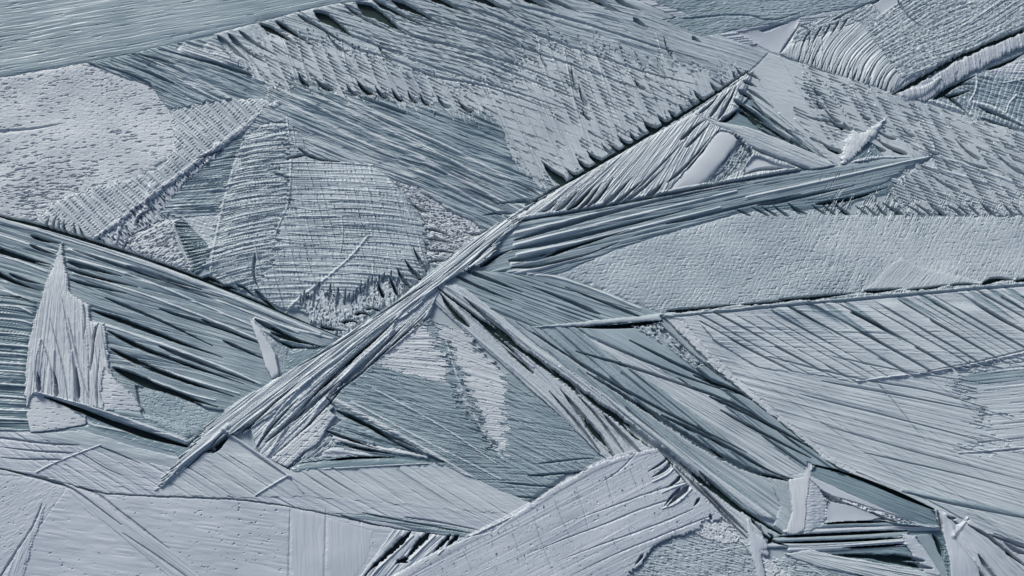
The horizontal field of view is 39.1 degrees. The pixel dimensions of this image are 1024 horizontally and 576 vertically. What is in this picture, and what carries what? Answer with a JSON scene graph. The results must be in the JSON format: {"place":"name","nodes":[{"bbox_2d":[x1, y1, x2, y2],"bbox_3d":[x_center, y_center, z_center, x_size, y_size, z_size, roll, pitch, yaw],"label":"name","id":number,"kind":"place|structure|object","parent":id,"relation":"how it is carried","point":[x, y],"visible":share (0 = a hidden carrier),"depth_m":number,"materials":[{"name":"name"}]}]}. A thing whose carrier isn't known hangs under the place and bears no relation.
{"place":"outdoors","nodes":[
{"label":"outdoors","id":0,"kind":"place"},
{"bbox_2d":[0,0,1023,573],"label":"ice sheet","id":1,"kind":"object","parent":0,"point":[554,176],"visible":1,"depth_m":2.69,"materials":[{"name":"grey ice"}]},
{"bbox_2d":[0,295,36,431],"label":"banded plate","id":2,"kind":"object","parent":1,"relation":"on","point":[18,315],"visible":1,"depth_m":2.65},
{"bbox_2d":[5,505,44,575],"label":"narrow ridge","id":3,"kind":"structure","parent":1,"relation":"on","point":[18,566],"depth_m":2.57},
{"bbox_2d":[27,393,85,431],"bbox_3d":[-0.831,0.228,2.631,0.108,0.024,0.070,0,76,0],"label":"wedge crystal","id":4,"kind":"object","parent":1,"relation":"on","point":[45,414],"visible":1,"depth_m":2.63},
{"bbox_2d":[24,242,143,409],"bbox_3d":[-0.839,0.107,2.659,0.191,0.024,0.360,-26,77,-6],"label":"spire crystal","id":5,"kind":"object","parent":1,"relation":"on","point":[68,354],"visible":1,"depth_m":2.65},
{"bbox_2d":[0,63,176,220],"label":"frost patch","id":6,"kind":"object","parent":1,"relation":"on","point":[71,130],"visible":1,"depth_m":2.76,"materials":[{"name":"grey ice"}]},
{"bbox_2d":[34,390,190,446],"bbox_3d":[-0.730,0.236,2.627,0.302,0.032,0.044,14,76,3],"label":"ice splinter","id":7,"kind":"object","parent":1,"relation":"on","point":[167,429],"visible":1,"depth_m":2.62,"materials":[{"name":"grey ice"}]},
{"bbox_2d":[32,415,212,456],"bbox_3d":[-0.709,0.268,2.619,0.332,0.020,0.068,3,76,1],"label":"hollow plate","id":8,"kind":"object","parent":1,"relation":"on","point":[95,426],"visible":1,"depth_m":2.62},
{"bbox_2d":[63,482,199,575],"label":"narrow ridge","id":9,"kind":"structure","parent":1,"relation":"on","point":[166,560],"depth_m":2.58,"materials":[{"name":"grey ice"}]},
{"bbox_2d":[35,97,279,254],"bbox_3d":[-0.656,-0.221,2.744,0.500,0.027,0.192,-40,79,-9],"label":"fern crystal","id":10,"kind":"object","parent":1,"relation":"on","point":[205,132],"visible":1,"depth_m":2.73},
{"bbox_2d":[0,218,339,443],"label":"striped plate","id":11,"kind":"object","parent":1,"relation":"on","point":[179,307],"visible":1,"depth_m":2.67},
{"bbox_2d":[250,319,328,377],"bbox_3d":[-0.425,0.125,2.659,0.157,0.023,0.092,17,77,4],"label":"blade","id":12,"kind":"object","parent":11,"relation":"on","point":[279,358],"visible":1,"depth_m":2.66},
{"bbox_2d":[0,0,367,77],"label":"grooved ice plate","id":13,"kind":"object","parent":1,"relation":"on","point":[36,35],"visible":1,"depth_m":2.81,"materials":[{"name":"grey ice"}]},
{"bbox_2d":[125,131,246,274],"bbox_3d":[-0.570,-0.148,2.728,0.151,0.024,0.311,43,80,10],"label":"shell crystal","id":14,"kind":"object","parent":1,"relation":"on","point":[194,203],"visible":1,"depth_m":2.72},
{"bbox_2d":[0,470,393,575],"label":"smooth frost plate","id":15,"kind":"object","parent":1,"relation":"on","point":[202,537],"visible":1,"depth_m":2.58,"materials":[{"name":"grey ice"}]},
{"bbox_2d":[221,426,303,495],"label":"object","id":16,"kind":"object","parent":1,"relation":"on","point":[255,451],"visible":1,"depth_m":2.60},
{"bbox_2d":[0,430,527,530],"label":"veined plate","id":17,"kind":"object","parent":1,"relation":"on","point":[445,495],"visible":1,"depth_m":2.60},
{"bbox_2d":[271,408,340,466],"bbox_3d":[-0.365,0.285,2.619,0.140,0.020,0.062,-43,80,-10],"label":"smooth facet","id":18,"kind":"object","parent":1,"relation":"on","point":[303,441],"visible":1,"depth_m":2.61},
{"bbox_2d":[89,37,553,231],"bbox_3d":[-0.360,-0.339,2.772,0.934,0.029,0.226,22,77,5],"label":"fan crystal","id":19,"kind":"object","parent":1,"relation":"on","point":[468,169],"visible":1,"depth_m":2.76},
{"bbox_2d":[203,105,462,337],"bbox_3d":[-0.346,-0.110,2.716,0.458,0.028,0.359,23,77,6],"label":"dome crystal","id":20,"kind":"object","parent":1,"relation":"on","point":[331,234],"visible":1,"depth_m":2.71},
{"bbox_2d":[155,214,526,489],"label":"diagonal ridge","id":21,"kind":"structure","parent":1,"relation":"on","point":[271,411],"depth_m":2.64,"materials":[{"name":"grey ice"}]},
{"bbox_2d":[290,456,437,471],"bbox_3d":[-0.268,0.317,2.612,0.269,0.021,0.024,-2,76,-1],"label":"long lens","id":22,"kind":"object","parent":1,"relation":"on","point":[358,462],"visible":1,"depth_m":2.60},
{"bbox_2d":[321,408,444,462],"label":"broken blades","id":23,"kind":"object","parent":1,"relation":"on","point":[367,437],"visible":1,"depth_m":2.62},
{"bbox_2d":[331,513,473,537],"bbox_3d":[-0.197,0.422,2.588,0.264,0.018,0.021,10,76,3],"label":"long splinter","id":24,"kind":"object","parent":1,"relation":"on","point":[442,530],"visible":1,"depth_m":2.58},
{"bbox_2d":[361,518,509,575],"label":"cracked plate","id":25,"kind":"object","parent":1,"relation":"on","point":[388,566],"visible":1,"depth_m":2.57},
{"bbox_2d":[392,180,483,265],"bbox_3d":[-0.137,-0.146,2.727,0.121,0.023,0.192,-24,77,-6],"label":"fern crystal","id":26,"kind":"object","parent":1,"relation":"on","point":[454,233],"visible":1,"depth_m":2.72},
{"bbox_2d":[289,318,603,500],"bbox_3d":[-0.103,0.215,2.637,0.565,0.024,0.311,7,76,2],"label":"striped triangle","id":27,"kind":"object","parent":1,"relation":"on","point":[456,400],"visible":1,"depth_m":2.63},
{"bbox_2d":[214,0,767,193],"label":"feather crystal","id":28,"kind":"object","parent":1,"relation":"on","point":[522,73],"visible":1,"depth_m":2.79},
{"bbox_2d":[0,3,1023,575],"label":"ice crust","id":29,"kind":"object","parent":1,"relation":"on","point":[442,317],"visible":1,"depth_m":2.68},
{"bbox_2d":[445,269,659,326],"bbox_3d":[0.077,0.019,2.686,0.404,0.023,0.111,0,76,0],"label":"ribbed fan","id":30,"kind":"object","parent":1,"relation":"on","point":[538,299],"visible":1,"depth_m":2.68},
{"bbox_2d":[392,446,722,575],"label":"pale slab","id":31,"kind":"structure","parent":1,"relation":"on","point":[622,514],"depth_m":2.58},
{"bbox_2d":[435,282,771,555],"bbox_3d":[0.157,0.242,2.629,0.773,0.025,0.100,36,79,8],"label":"stripe fan","id":32,"kind":"object","parent":1,"relation":"on","point":[551,390],"visible":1,"depth_m":2.63},
{"bbox_2d":[536,315,709,367],"bbox_3d":[0.209,0.076,2.672,0.337,0.023,0.082,14,76,3],"label":"ice sliver","id":33,"kind":"object","parent":1,"relation":"on","point":[660,333],"visible":1,"depth_m":2.67,"materials":[{"name":"grey ice"}]},
{"bbox_2d":[502,316,836,520],"bbox_3d":[0.365,0.241,2.629,0.851,0.025,0.196,36,79,8],"label":"stripe fan","id":34,"kind":"object","parent":1,"relation":"on","point":[673,393],"visible":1,"depth_m":2.63},
{"bbox_2d":[511,70,837,220],"bbox_3d":[0.290,-0.281,2.760,0.632,0.024,0.220,-10,76,-3],"label":"ridge blade","id":35,"kind":"object","parent":1,"relation":"on","point":[664,159],"visible":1,"depth_m":2.75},
{"bbox_2d":[472,155,933,274],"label":"striated beam","id":36,"kind":"structure","parent":1,"relation":"on","point":[524,245],"depth_m":2.73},
{"bbox_2d":[664,130,794,196],"bbox_3d":[0.403,-0.250,2.752,0.256,0.019,0.104,-12,76,-3],"label":"smooth facet","id":37,"kind":"object","parent":1,"relation":"on","point":[724,155],"visible":1,"depth_m":2.75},
{"bbox_2d":[628,517,859,575],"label":"hatched plate","id":38,"kind":"object","parent":1,"relation":"on","point":[714,547],"visible":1,"depth_m":2.57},
{"bbox_2d":[639,0,873,45],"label":"ice strip","id":39,"kind":"object","parent":1,"relation":"on","point":[729,19],"visible":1,"depth_m":2.82,"materials":[{"name":"grey ice"}]},
{"bbox_2d":[747,518,767,575],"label":"curved splinter","id":40,"kind":"object","parent":1,"relation":"on","point":[758,544],"visible":1,"depth_m":2.57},
{"bbox_2d":[694,113,833,168],"bbox_3d":[0.481,-0.278,2.760,0.286,0.023,0.040,24,77,6],"label":"ice sliver","id":41,"kind":"object","parent":1,"relation":"on","point":[775,147],"visible":1,"depth_m":2.75,"materials":[{"name":"grey ice"}]},
{"bbox_2d":[769,478,792,530],"bbox_3d":[0.485,0.389,2.595,0.036,0.021,0.097,-4,76,-1],"label":"corner plate","id":42,"kind":"object","parent":1,"relation":"on","point":[781,488],"visible":1,"depth_m":2.59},
{"bbox_2d":[557,163,1023,312],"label":"mottled plate","id":43,"kind":"object","parent":1,"relation":"on","point":[768,256],"visible":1,"depth_m":2.70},
{"bbox_2d":[787,461,826,533],"bbox_3d":[0.528,0.378,2.595,0.075,0.018,0.131,0,76,0],"label":"upright shard","id":44,"kind":"object","parent":1,"relation":"on","point":[809,509],"visible":1,"depth_m":2.58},
{"bbox_2d":[628,279,1023,552],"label":"grooved plate","id":45,"kind":"object","parent":1,"relation":"on","point":[799,368],"visible":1,"depth_m":2.64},
{"bbox_2d":[918,294,955,315],"bbox_3d":[0.792,0.030,2.680,0.079,0.011,0.014,24,77,6],"label":"clear window","id":46,"kind":"structure","parent":45,"relation":"in","point":[926,298],"depth_m":2.68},
{"bbox_2d":[987,288,1023,310],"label":"clear window","id":47,"kind":"structure","parent":45,"relation":"in","point":[994,292],"depth_m":2.68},
{"bbox_2d":[1004,286,1023,301],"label":"clear window","id":48,"kind":"structure","parent":45,"relation":"in","point":[1013,292],"depth_m":2.68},
{"bbox_2d":[763,521,939,553],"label":"stacked beams","id":49,"kind":"structure","parent":1,"relation":"on","point":[890,539],"depth_m":2.58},
{"bbox_2d":[790,464,939,526],"bbox_3d":[0.635,0.387,2.595,0.280,0.022,0.098,12,76,3],"label":"ice trough","id":50,"kind":"object","parent":1,"relation":"on","point":[856,499],"visible":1,"depth_m":2.59,"materials":[{"name":"grey ice"}]},
{"bbox_2d":[787,530,950,575],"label":"blade cluster","id":51,"kind":"object","parent":1,"relation":"on","point":[920,548],"visible":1,"depth_m":2.57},
{"bbox_2d":[840,118,907,163],"bbox_3d":[0.686,-0.282,2.759,0.133,0.021,0.085,-7,76,-2],"label":"ice spike","id":52,"kind":"object","parent":1,"relation":"on","point":[859,145],"visible":1,"depth_m":2.75,"materials":[{"name":"frosted ice"},{"name":"grey ice"}]},
{"bbox_2d":[737,0,1023,91],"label":"feather crystal","id":53,"kind":"object","parent":1,"relation":"on","point":[889,45],"visible":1,"depth_m":2.81},
{"bbox_2d":[742,53,1023,216],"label":"feather crystal","id":54,"kind":"object","parent":1,"relation":"on","point":[959,147],"visible":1,"depth_m":2.76},
{"bbox_2d":[856,349,1023,382],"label":"thin rail","id":55,"kind":"object","parent":1,"relation":"on","point":[1014,354],"visible":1,"depth_m":2.65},
{"bbox_2d":[894,31,1023,101],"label":"fringed blade","id":56,"kind":"object","parent":1,"relation":"on","point":[930,86],"visible":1,"depth_m":2.79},
{"bbox_2d":[926,58,1023,130],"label":"leaf crystal","id":57,"kind":"object","parent":1,"relation":"on","point":[998,93],"visible":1,"depth_m":2.78},
{"bbox_2d":[927,357,1023,457],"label":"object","id":58,"kind":"object","parent":1,"relation":"on","point":[1000,389],"visible":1,"depth_m":2.64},
{"bbox_2d":[933,509,1023,575],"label":"starburst crystal","id":59,"kind":"object","parent":1,"relation":"on","point":[973,548],"visible":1,"depth_m":2.56}
]}

